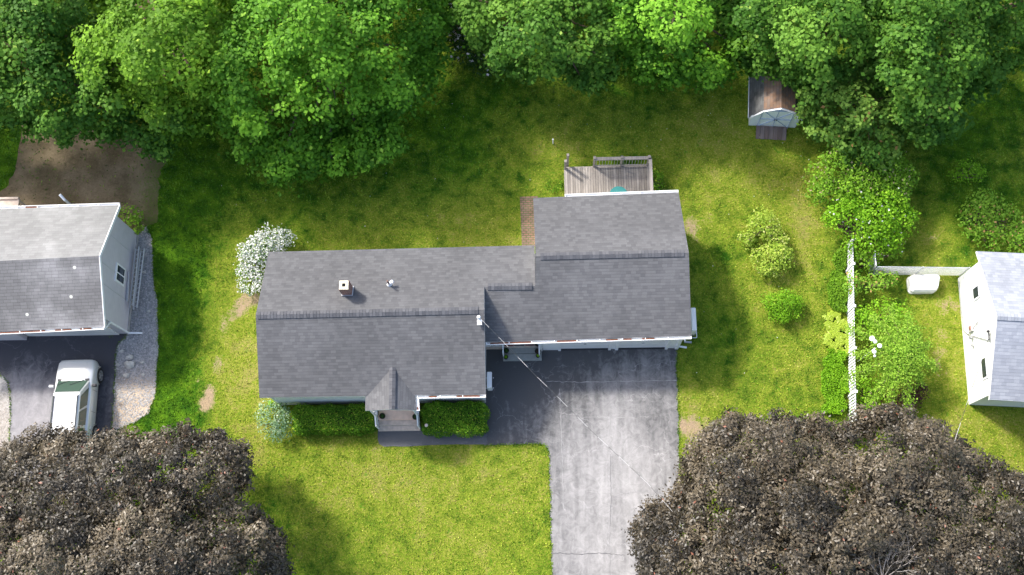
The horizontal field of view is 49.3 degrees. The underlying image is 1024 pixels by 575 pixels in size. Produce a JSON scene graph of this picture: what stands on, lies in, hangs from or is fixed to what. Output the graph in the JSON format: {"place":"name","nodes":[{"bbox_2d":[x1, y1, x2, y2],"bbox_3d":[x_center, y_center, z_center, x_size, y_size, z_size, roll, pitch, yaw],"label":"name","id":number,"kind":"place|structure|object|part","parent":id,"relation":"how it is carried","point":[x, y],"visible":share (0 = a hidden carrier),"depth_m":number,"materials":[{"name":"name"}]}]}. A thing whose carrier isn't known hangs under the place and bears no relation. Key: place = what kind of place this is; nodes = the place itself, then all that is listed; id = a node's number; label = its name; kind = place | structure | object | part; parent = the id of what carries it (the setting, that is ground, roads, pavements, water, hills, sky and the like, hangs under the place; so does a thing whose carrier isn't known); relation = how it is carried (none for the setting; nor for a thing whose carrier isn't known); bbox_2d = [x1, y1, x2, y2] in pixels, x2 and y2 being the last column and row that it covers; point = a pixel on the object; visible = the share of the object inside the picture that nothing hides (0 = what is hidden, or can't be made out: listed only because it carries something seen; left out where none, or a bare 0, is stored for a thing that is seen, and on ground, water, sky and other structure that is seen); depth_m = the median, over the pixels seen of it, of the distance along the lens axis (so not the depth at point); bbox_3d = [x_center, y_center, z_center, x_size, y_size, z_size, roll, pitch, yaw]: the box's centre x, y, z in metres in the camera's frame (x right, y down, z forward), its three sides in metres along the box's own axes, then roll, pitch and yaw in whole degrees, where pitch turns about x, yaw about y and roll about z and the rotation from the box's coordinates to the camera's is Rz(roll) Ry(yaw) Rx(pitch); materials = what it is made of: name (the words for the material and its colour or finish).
{"place":"outdoors","nodes":[
{"label":"outdoors","id":0,"kind":"place"},
{"bbox_2d":[0,334,125,506],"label":"neighbour driveway","id":1,"kind":"structure","parent":0,"point":[29,367],"depth_m":51.64,"materials":[{"name":"grey asphalt"}]},
{"bbox_2d":[49,359,103,451],"bbox_3d":[-19.754,5.242,50.270,2.160,1.780,4.190,-1,74,2],"label":"parked car","id":2,"kind":"object","parent":1,"relation":"on","point":[75,394],"visible":0.66,"depth_m":50.00,"materials":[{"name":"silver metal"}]},
{"bbox_3d":[-19.070,5.722,49.603,0.130,0.486,0.872,-1,74,2],"label":"side window","id":3,"kind":"part","parent":2,"relation":"part of","materials":[{"name":"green glass"}]},
{"bbox_3d":[-19.082,4.951,49.828,0.139,0.481,1.075,-1,74,2],"label":"side window","id":4,"kind":"part","parent":2,"relation":"part of","materials":[{"name":"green glass"}]},
{"bbox_2d":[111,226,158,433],"bbox_3d":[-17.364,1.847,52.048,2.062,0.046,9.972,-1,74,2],"label":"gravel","id":5,"kind":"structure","parent":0,"point":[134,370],"depth_m":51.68,"materials":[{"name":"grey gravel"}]},
{"bbox_2d":[124,361,133,368],"bbox_3d":[-17.664,3.548,51.475,0.488,0.250,0.389,-1,74,2],"label":"rock","id":6,"kind":"object","parent":5,"relation":"on","point":[129,364],"visible":1,"depth_m":51.43,"materials":[{"name":"grey stone"}]},
{"bbox_2d":[0,0,1023,574],"bbox_3d":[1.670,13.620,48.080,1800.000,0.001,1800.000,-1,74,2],"label":"lawn ground","id":7,"kind":"structure","parent":0,"point":[392,468],"depth_m":52.12,"materials":[{"name":"green plant"}]},
{"bbox_2d":[0,376,9,458],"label":"gravel strip","id":8,"kind":"object","parent":7,"relation":"on","point":[4,412],"visible":0.61,"depth_m":51.19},
{"bbox_2d":[0,194,142,339],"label":"neighbour house","id":9,"kind":"structure","parent":7,"relation":"on","point":[65,268],"depth_m":49.00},
{"bbox_2d":[25,327,118,335],"bbox_3d":[-20.450,1.924,51.018,4.270,2.200,0.050,-1,74,2],"label":"garage door","id":10,"kind":"structure","parent":9,"relation":"in","point":[108,331],"depth_m":51.65,"materials":[{"name":"white"}]},
{"bbox_2d":[114,262,125,286],"bbox_3d":[-17.876,-0.586,50.963,0.065,1.050,0.860,0,74,2],"label":"window","id":11,"kind":"structure","parent":9,"relation":"in","point":[120,270],"depth_m":50.91,"materials":[{"name":"white paint"}]},
{"bbox_2d":[129,246,139,307],"bbox_3d":[-17.618,-0.491,52.123,0.299,0.390,2.864,0,74,2],"label":"ladder","id":12,"kind":"object","parent":9,"relation":"attached to","point":[133,276],"visible":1,"depth_m":52.11,"materials":[{"name":"silver metal"}]},
{"bbox_2d":[133,248,144,309],"bbox_3d":[-17.463,-0.399,52.292,0.312,0.405,2.880,1,74,2],"label":"ladder","id":13,"kind":"object","parent":9,"relation":"attached to","point":[140,274],"visible":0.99,"depth_m":52.28,"materials":[{"name":"silver metal"}]},
{"bbox_2d":[0,126,165,231],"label":"dirt patch","id":14,"kind":"object","parent":7,"relation":"on","point":[133,190],"visible":0.68,"depth_m":54.23,"materials":[{"name":"brown soil"}]},
{"bbox_2d":[117,203,144,234],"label":"shrub","id":15,"kind":"object","parent":14,"relation":"on","point":[136,221],"visible":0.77,"depth_m":52.83,"materials":[{"name":"green plant"}]},
{"bbox_2d":[0,0,193,165],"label":"maple tree","id":16,"kind":"object","parent":7,"relation":"on","point":[23,42],"visible":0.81,"depth_m":48.93,"materials":[{"name":"green plant"}]},
{"bbox_2d":[112,230,158,429],"bbox_3d":[-17.569,1.873,52.071,2.426,0.001,9.985,-1,74,2],"label":"gravel bed","id":17,"kind":"object","parent":7,"relation":"on","point":[152,378],"visible":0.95,"depth_m":51.70,"materials":[{"name":"grey gravel"}]},
{"bbox_2d":[125,355,132,359],"bbox_3d":[-17.683,3.226,51.604,0.365,0.179,0.256,-1,74,2],"label":"rock","id":18,"kind":"object","parent":17,"relation":"on","point":[129,357],"visible":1,"depth_m":51.57,"materials":[{"name":"grey stone"}]},
{"bbox_2d":[48,0,244,149],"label":"maple tree","id":19,"kind":"object","parent":7,"relation":"on","point":[155,32],"visible":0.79,"depth_m":47.49,"materials":[{"name":"green plant"}]},
{"bbox_2d":[0,417,303,574],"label":"purple maple","id":20,"kind":"object","parent":7,"relation":"on","point":[25,521],"visible":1,"depth_m":42.52,"materials":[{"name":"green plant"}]},
{"bbox_2d":[233,222,297,295],"bbox_3d":[-11.793,-1.442,51.943,2.156,1.730,3.812,32,78,10],"label":"flowering shrub","id":21,"kind":"object","parent":7,"relation":"on","point":[259,247],"visible":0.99,"depth_m":51.72,"materials":[{"name":"white plant"}]},
{"bbox_2d":[252,400,294,443],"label":"shrub","id":22,"kind":"object","parent":7,"relation":"on","point":[275,424],"visible":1,"depth_m":49.83,"materials":[{"name":"green plant"}]},
{"bbox_2d":[202,0,464,197],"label":"maple tree","id":23,"kind":"object","parent":7,"relation":"on","point":[326,142],"visible":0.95,"depth_m":48.80,"materials":[{"name":"green plant"}]},
{"bbox_2d":[291,402,378,437],"bbox_3d":[-7.946,5.905,50.018,4.000,1.154,1.549,-1,74,2],"label":"hedge","id":24,"kind":"object","parent":7,"relation":"on","point":[333,418],"visible":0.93,"depth_m":49.71,"materials":[{"name":"green plant"}]},
{"bbox_2d":[378,427,486,446],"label":"walkway","id":25,"kind":"structure","parent":7,"relation":"on","point":[401,438],"depth_m":50.18,"materials":[{"name":"concrete"}]},
{"bbox_2d":[420,399,490,438],"bbox_3d":[-2.538,5.835,49.795,3.203,1.260,1.741,-1,74,2],"label":"hedge","id":26,"kind":"object","parent":7,"relation":"on","point":[456,418],"visible":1,"depth_m":49.46,"materials":[{"name":"green plant"}]},
{"bbox_2d":[418,0,512,77],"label":"rhododendron","id":27,"kind":"object","parent":7,"relation":"on","point":[459,37],"visible":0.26,"depth_m":53.99,"materials":[{"name":"green plant"}]},
{"bbox_2d":[256,190,691,430],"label":"house","id":28,"kind":"structure","parent":7,"relation":"on","point":[396,337],"depth_m":48.17,"materials":[{"name":"grey"}]},
{"bbox_2d":[486,372,493,390],"bbox_3d":[-1.044,4.199,49.959,0.426,0.800,0.726,-1,74,2],"label":"outdoor unit","id":29,"kind":"object","parent":28,"relation":"attached to","point":[489,377],"visible":0.96,"depth_m":49.61,"materials":[{"name":"white metal"}]},
{"bbox_2d":[505,341,535,345],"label":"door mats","id":30,"kind":"object","parent":28,"relation":"on","point":[523,344],"depth_m":50.72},
{"bbox_2d":[480,318,680,520],"bbox_3d":[3.737,6.223,44.306,0.311,2.062,15.114,-41,77,-9],"label":"power cable","id":31,"kind":"object","parent":28,"relation":"attached to","point":[595,434],"visible":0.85,"depth_m":44.59,"materials":[{"name":"grey rubber"}]},
{"bbox_2d":[561,339,608,350],"bbox_3d":[3.275,2.507,50.029,2.183,2.201,0.130,-1,74,2],"label":"garage door","id":32,"kind":"structure","parent":28,"relation":"in","point":[585,345],"depth_m":50.67,"materials":[{"name":"metal"}]},
{"bbox_2d":[618,337,667,349],"bbox_3d":[5.865,2.465,49.951,2.160,2.201,0.130,-1,74,2],"label":"garage door","id":33,"kind":"structure","parent":28,"relation":"in","point":[653,344],"depth_m":50.41,"materials":[{"name":"metal"}]},
{"bbox_2d":[691,308,696,337],"bbox_3d":[8.082,1.587,50.070,0.462,0.800,1.224,-1,74,2],"label":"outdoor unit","id":34,"kind":"object","parent":28,"relation":"attached to","point":[693,322],"visible":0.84,"depth_m":49.74,"materials":[{"name":"white metal"}]},
{"bbox_2d":[448,0,624,96],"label":"maple tree","id":35,"kind":"object","parent":7,"relation":"on","point":[557,57],"visible":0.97,"depth_m":49.47,"materials":[{"name":"green plant"}]},
{"bbox_2d":[544,179,563,192],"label":"ground plant","id":36,"kind":"object","parent":7,"relation":"on","point":[558,188],"visible":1,"depth_m":53.17,"materials":[{"name":"green plant"}]},
{"bbox_2d":[564,153,652,193],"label":"deck","id":37,"kind":"structure","parent":7,"relation":"on","point":[594,178],"depth_m":52.64,"materials":[{"name":"grey wood"}]},
{"bbox_2d":[610,186,626,191],"bbox_3d":[4.946,-4.189,52.012,0.860,0.728,0.860,-1,74,2],"label":"round table","id":38,"kind":"object","parent":37,"relation":"on","point":[618,189],"visible":0.29,"depth_m":51.73,"materials":[{"name":"teal glass"}]},
{"bbox_2d":[652,168,664,190],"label":"shrub","id":39,"kind":"object","parent":7,"relation":"on","point":[656,182],"visible":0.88,"depth_m":52.56,"materials":[{"name":"green plant"}]},
{"bbox_2d":[600,0,750,95],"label":"maple tree","id":40,"kind":"object","parent":7,"relation":"on","point":[637,38],"visible":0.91,"depth_m":50.03,"materials":[{"name":"green plant"}]},
{"bbox_2d":[682,78,711,94],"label":"ground plant","id":41,"kind":"object","parent":7,"relation":"on","point":[695,87],"visible":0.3,"depth_m":53.99,"materials":[{"name":"green plant"}]},
{"bbox_2d":[737,204,789,250],"bbox_3d":[11.772,-2.549,51.569,2.285,1.477,2.248,35,78,11],"label":"shrub","id":42,"kind":"object","parent":7,"relation":"on","point":[765,231],"visible":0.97,"depth_m":51.44,"materials":[{"name":"green plant"}]},
{"bbox_2d":[756,125,786,139],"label":"shed ramp","id":43,"kind":"structure","parent":7,"relation":"on","point":[770,133],"depth_m":53.56,"materials":[{"name":"grey wood"}]},
{"bbox_2d":[748,240,795,278],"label":"shrub","id":44,"kind":"object","parent":7,"relation":"on","point":[774,253],"visible":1,"depth_m":51.06,"materials":[{"name":"green plant"}]},
{"bbox_2d":[748,52,801,127],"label":"shed","id":45,"kind":"structure","parent":7,"relation":"on","point":[770,103],"depth_m":52.28,"materials":[{"name":"brown wood"}]},
{"bbox_2d":[757,110,793,127],"bbox_3d":[12.461,-7.961,52.810,1.460,1.860,0.100,4,74,3],"label":"door","id":46,"kind":"structure","parent":45,"relation":"in","point":[778,118],"depth_m":52.77,"materials":[{"name":"blue"}]},
{"bbox_2d":[760,287,805,323],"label":"shrub","id":47,"kind":"object","parent":7,"relation":"on","point":[789,300],"visible":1,"depth_m":50.55,"materials":[{"name":"green plant"}]},
{"bbox_2d":[705,0,900,104],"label":"maple tree","id":48,"kind":"object","parent":7,"relation":"on","point":[797,24],"visible":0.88,"depth_m":47.93,"materials":[{"name":"green plant"}]},
{"bbox_2d":[621,392,1023,574],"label":"purple maple","id":49,"kind":"object","parent":7,"relation":"on","point":[817,535],"visible":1,"depth_m":41.00,"materials":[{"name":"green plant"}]},
{"bbox_2d":[822,330,844,350],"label":"hosta","id":50,"kind":"object","parent":7,"relation":"on","point":[827,342],"visible":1,"depth_m":50.54,"materials":[{"name":"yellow plant"}]},
{"bbox_2d":[822,310,845,330],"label":"hosta","id":51,"kind":"object","parent":7,"relation":"on","point":[831,316],"visible":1,"depth_m":50.78,"materials":[{"name":"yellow plant"}]},
{"bbox_2d":[820,348,848,414],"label":"hedge","id":52,"kind":"object","parent":7,"relation":"on","point":[834,388],"visible":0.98,"depth_m":49.97,"materials":[{"name":"green plant"}]},
{"bbox_2d":[827,247,848,312],"bbox_3d":[15.039,-0.427,51.347,1.130,0.655,3.358,5,74,3],"label":"daylily bed","id":53,"kind":"object","parent":7,"relation":"on","point":[837,300],"visible":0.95,"depth_m":51.13,"materials":[{"name":"green plant"}]},
{"bbox_2d":[833,338,850,356],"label":"hosta","id":54,"kind":"object","parent":7,"relation":"on","point":[842,349],"visible":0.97,"depth_m":50.44,"materials":[{"name":"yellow plant"}]},
{"bbox_2d":[833,319,851,339],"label":"hosta","id":55,"kind":"object","parent":7,"relation":"on","point":[842,327],"visible":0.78,"depth_m":50.64,"materials":[{"name":"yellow plant"}]},
{"bbox_2d":[845,239,857,421],"bbox_3d":[15.224,2.234,50.133,0.120,1.350,8.974,3,74,3],"label":"picket fence","id":56,"kind":"object","parent":7,"relation":"on","point":[851,305],"visible":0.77,"depth_m":50.13,"materials":[{"name":"white paint"}]},
{"bbox_2d":[801,139,919,210],"bbox_3d":[16.023,-5.034,51.185,5.377,3.287,3.699,-1,74,2],"label":"lilac bush","id":57,"kind":"object","parent":7,"relation":"on","point":[843,184],"visible":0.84,"depth_m":50.66,"materials":[{"name":"green plant"}]},
{"bbox_2d":[849,372,883,417],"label":"shrub","id":58,"kind":"object","parent":7,"relation":"on","point":[861,385],"visible":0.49,"depth_m":49.21,"materials":[{"name":"green plant"}]},
{"bbox_2d":[857,336,881,361],"bbox_3d":[15.690,2.852,49.177,0.476,2.820,0.904,-11,74,-1],"label":"garden ornament","id":59,"kind":"object","parent":7,"relation":"on","point":[874,340],"visible":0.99,"depth_m":47.93,"materials":[{"name":"white paint"}]},
{"bbox_2d":[842,268,898,296],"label":"shrub","id":60,"kind":"object","parent":7,"relation":"on","point":[873,285],"visible":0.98,"depth_m":50.40,"materials":[{"name":"green plant"}]},
{"bbox_2d":[820,181,920,259],"bbox_3d":[16.338,-3.064,50.828,4.562,2.879,3.766,-1,74,2],"label":"lilac bush","id":61,"kind":"object","parent":7,"relation":"on","point":[861,215],"visible":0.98,"depth_m":50.42,"materials":[{"name":"green plant"}]},
{"bbox_2d":[792,54,958,176],"bbox_3d":[16.567,-8.129,50.910,7.849,5.612,6.234,-1,74,2],"label":"maple tree","id":62,"kind":"object","parent":7,"relation":"on","point":[837,131],"visible":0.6,"depth_m":49.73,"materials":[{"name":"green plant"}]},
{"bbox_2d":[848,247,904,273],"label":"shrub","id":63,"kind":"object","parent":7,"relation":"on","point":[869,262],"visible":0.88,"depth_m":50.90,"materials":[{"name":"green plant"}]},
{"bbox_2d":[850,293,914,339],"bbox_3d":[16.529,1.335,50.111,2.900,1.845,1.986,-1,74,2],"label":"shrub","id":64,"kind":"object","parent":7,"relation":"on","point":[866,315],"visible":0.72,"depth_m":49.90,"materials":[{"name":"green plant"}]},
{"bbox_2d":[841,302,941,407],"bbox_3d":[16.627,3.068,49.040,4.468,2.911,4.975,-1,74,2],"label":"shrub","id":65,"kind":"object","parent":7,"relation":"on","point":[901,356],"visible":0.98,"depth_m":48.30,"materials":[{"name":"green plant"}]},
{"bbox_2d":[881,382,930,412],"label":"shrub","id":66,"kind":"object","parent":7,"relation":"on","point":[916,394],"visible":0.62,"depth_m":49.34,"materials":[{"name":"green plant"}]},
{"bbox_2d":[868,253,969,275],"bbox_3d":[18.465,-0.754,50.882,4.260,1.320,0.643,9,75,4],"label":"fence","id":67,"kind":"object","parent":7,"relation":"on","point":[917,272],"visible":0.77,"depth_m":50.73,"materials":[{"name":"silver metal"}]},
{"bbox_2d":[906,274,939,293],"bbox_3d":[18.858,-0.161,51.101,1.440,0.550,0.820,-1,74,2],"label":"storage pod","id":68,"kind":"object","parent":7,"relation":"on","point":[923,284],"visible":1,"depth_m":50.88,"materials":[{"name":"grey plastic"}]},
{"bbox_2d":[850,0,1023,149],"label":"maple tree","id":69,"kind":"object","parent":7,"relation":"on","point":[921,26],"visible":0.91,"depth_m":46.84,"materials":[{"name":"green plant"}]},
{"bbox_2d":[946,157,986,184],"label":"shrub","id":70,"kind":"object","parent":7,"relation":"on","point":[977,172],"visible":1,"depth_m":52.13,"materials":[{"name":"green plant"}]},
{"bbox_2d":[955,184,1023,252],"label":"shrub","id":71,"kind":"object","parent":7,"relation":"on","point":[990,221],"visible":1,"depth_m":50.97,"materials":[{"name":"green leaves"},{"name":"brown bark"}]},
{"bbox_2d":[958,251,1023,406],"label":"neighbour house","id":72,"kind":"structure","parent":7,"relation":"on","point":[991,290],"depth_m":47.73,"materials":[{"name":"white"}]},
{"bbox_2d":[955,332,990,438],"bbox_3d":[18.321,5.285,45.323,0.086,2.282,8.667,26,77,9],"label":"power cable","id":73,"kind":"object","parent":72,"relation":"attached to","point":[972,386],"visible":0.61,"depth_m":46.28,"materials":[{"name":"black rubber"}]},
{"bbox_2d":[972,284,979,300],"bbox_3d":[20.384,0.217,49.045,0.065,0.710,0.610,1,74,2],"label":"window","id":74,"kind":"structure","parent":72,"relation":"in","point":[976,289],"depth_m":48.94,"materials":[{"name":"white paint"}]},
{"bbox_2d":[981,356,988,379],"bbox_3d":[20.293,3.452,47.980,0.065,0.580,0.960,1,74,2],"label":"window","id":75,"kind":"structure","parent":72,"relation":"in","point":[984,367],"depth_m":47.89,"materials":[{"name":"white paint"}]},
{"bbox_2d":[520,196,537,244],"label":"brick path","id":76,"kind":"structure","parent":0,"point":[527,220],"depth_m":52.86,"materials":[{"name":"beige brick"}]},
{"bbox_2d":[484,348,679,574],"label":"driveway","id":77,"kind":"structure","parent":0,"point":[524,403],"depth_m":50.04,"materials":[{"name":"grey asphalt"}]},
{"bbox_2d":[559,390,563,508],"bbox_3d":[2.227,7.218,49.858,0.063,0.001,5.477,-2,74,2],"label":"driveway seam","id":78,"kind":"object","parent":77,"relation":"on","point":[562,455],"visible":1,"depth_m":49.78,"materials":[{"name":"grey asphalt"}]},
{"bbox_2d":[552,552,616,554],"bbox_3d":[3.309,11.577,48.585,3.176,0.001,0.116,0,74,2],"label":"driveway seam","id":79,"kind":"object","parent":77,"relation":"on","point":[582,554],"visible":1,"depth_m":48.59,"materials":[{"name":"grey asphalt"}]},
{"bbox_2d":[547,380,676,382],"bbox_3d":[4.496,4.255,50.618,5.898,0.001,0.092,-1,74,2],"label":"driveway seam","id":80,"kind":"object","parent":77,"relation":"on","point":[614,381],"visible":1,"depth_m":50.61,"materials":[{"name":"grey asphalt"}]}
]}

